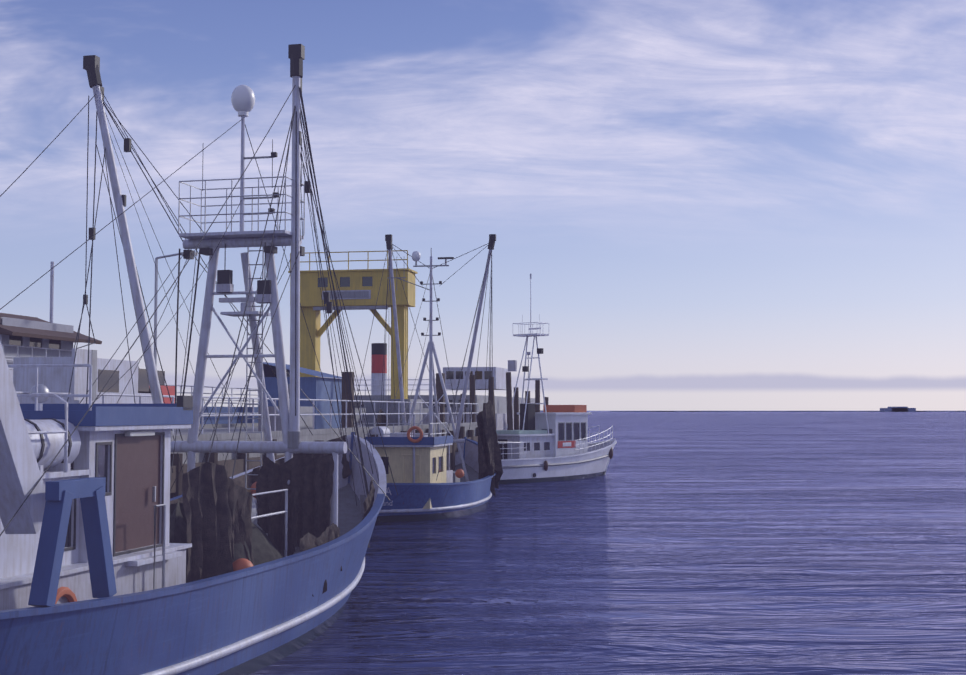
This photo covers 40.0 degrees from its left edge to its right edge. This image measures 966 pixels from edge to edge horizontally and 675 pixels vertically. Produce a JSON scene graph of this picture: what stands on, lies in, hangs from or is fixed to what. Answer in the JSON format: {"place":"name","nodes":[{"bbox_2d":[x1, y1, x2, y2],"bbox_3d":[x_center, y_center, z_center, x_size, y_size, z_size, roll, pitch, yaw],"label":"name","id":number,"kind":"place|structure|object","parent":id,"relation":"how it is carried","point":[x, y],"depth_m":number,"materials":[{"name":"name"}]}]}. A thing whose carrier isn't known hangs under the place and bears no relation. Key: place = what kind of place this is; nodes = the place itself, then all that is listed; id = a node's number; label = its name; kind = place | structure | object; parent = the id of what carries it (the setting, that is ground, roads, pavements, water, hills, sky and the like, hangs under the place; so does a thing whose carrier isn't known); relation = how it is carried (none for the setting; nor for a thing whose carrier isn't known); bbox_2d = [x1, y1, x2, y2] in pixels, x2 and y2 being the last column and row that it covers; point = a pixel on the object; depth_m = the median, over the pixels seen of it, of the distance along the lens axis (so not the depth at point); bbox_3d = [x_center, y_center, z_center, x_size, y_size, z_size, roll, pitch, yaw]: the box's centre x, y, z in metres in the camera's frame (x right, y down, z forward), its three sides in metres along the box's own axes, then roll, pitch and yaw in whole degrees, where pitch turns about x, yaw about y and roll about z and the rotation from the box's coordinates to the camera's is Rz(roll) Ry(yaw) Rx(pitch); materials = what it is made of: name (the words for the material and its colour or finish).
{"place":"outdoors","nodes":[
{"label":"outdoors","id":0,"kind":"place"},
{"bbox_2d":[0,44,374,610],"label":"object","id":1,"kind":"object","parent":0,"point":[81,528],"depth_m":22.94,"materials":[{"name":"white metal"}]},
{"bbox_2d":[0,0,965,410],"label":"sky","id":2,"kind":"structure","parent":0,"point":[708,205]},
{"bbox_2d":[496,274,612,476],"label":"boat","id":3,"kind":"object","parent":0,"point":[553,430],"depth_m":84.70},
{"bbox_2d":[250,411,965,674],"bbox_3d":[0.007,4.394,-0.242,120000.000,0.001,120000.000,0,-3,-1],"label":"water","id":4,"kind":"structure","parent":0,"point":[750,543],"depth_m":37.98,"materials":[{"name":"blue liquid"}]},
{"bbox_2d":[0,262,257,423],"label":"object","id":5,"kind":"object","parent":4,"relation":"on","point":[20,330],"depth_m":54.14,"materials":[{"name":"white paint"}]},
{"bbox_2d":[1,344,258,406],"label":"work vessel rails","id":6,"kind":"object","parent":5,"relation":"on","point":[191,392],"depth_m":65.44,"materials":[{"name":"white metal"}]},
{"bbox_2d":[0,432,386,674],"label":"boat hull","id":7,"kind":"object","parent":4,"relation":"on","point":[249,620],"depth_m":20.63,"materials":[{"name":"blue metal"}]},
{"bbox_2d":[0,85,397,589],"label":"rigging","id":8,"kind":"object","parent":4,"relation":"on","point":[36,394],"depth_m":29.27,"materials":[{"name":"grey metal"}]},
{"bbox_2d":[13,252,548,498],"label":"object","id":9,"kind":"object","parent":4,"relation":"on","point":[359,289],"depth_m":67.47,"materials":[{"name":"yellow metal"}]},
{"bbox_2d":[16,250,478,434],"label":"pier rails","id":10,"kind":"object","parent":9,"relation":"attached to","point":[229,414],"depth_m":57.82,"materials":[{"name":"grey metal"}]},
{"bbox_2d":[364,234,502,508],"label":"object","id":11,"kind":"object","parent":4,"relation":"on","point":[415,459],"depth_m":61.22,"materials":[{"name":"beige metal"}]},
{"bbox_2d":[340,244,492,480],"bbox_3d":[-2.376,0.853,61.075,5.475,10.811,15.827,-1,-3,10],"label":"rigging","id":12,"kind":"object","parent":11,"relation":"attached to","point":[411,434],"depth_m":61.48,"materials":[{"name":"grey metal"}]},
{"bbox_2d":[376,437,495,522],"bbox_3d":[-2.556,6.889,60.732,5.980,4.318,18.509,-1,-3,10],"label":"boat hull","id":13,"kind":"object","parent":4,"relation":"on","point":[472,495],"depth_m":53.64,"materials":[{"name":"blue metal"}]},
{"bbox_2d":[498,315,612,458],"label":"railing","id":14,"kind":"object","parent":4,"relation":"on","point":[511,448],"depth_m":85.75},
{"bbox_2d":[499,438,616,483],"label":"boat hull","id":15,"kind":"object","parent":4,"relation":"on","point":[592,462],"depth_m":83.32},
{"bbox_2d":[540,407,965,411],"bbox_3d":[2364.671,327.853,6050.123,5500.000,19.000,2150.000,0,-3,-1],"label":"shore","id":16,"kind":"structure","parent":0,"point":[897,409],"depth_m":4994.99,"materials":[{"name":"grey"}]}
]}

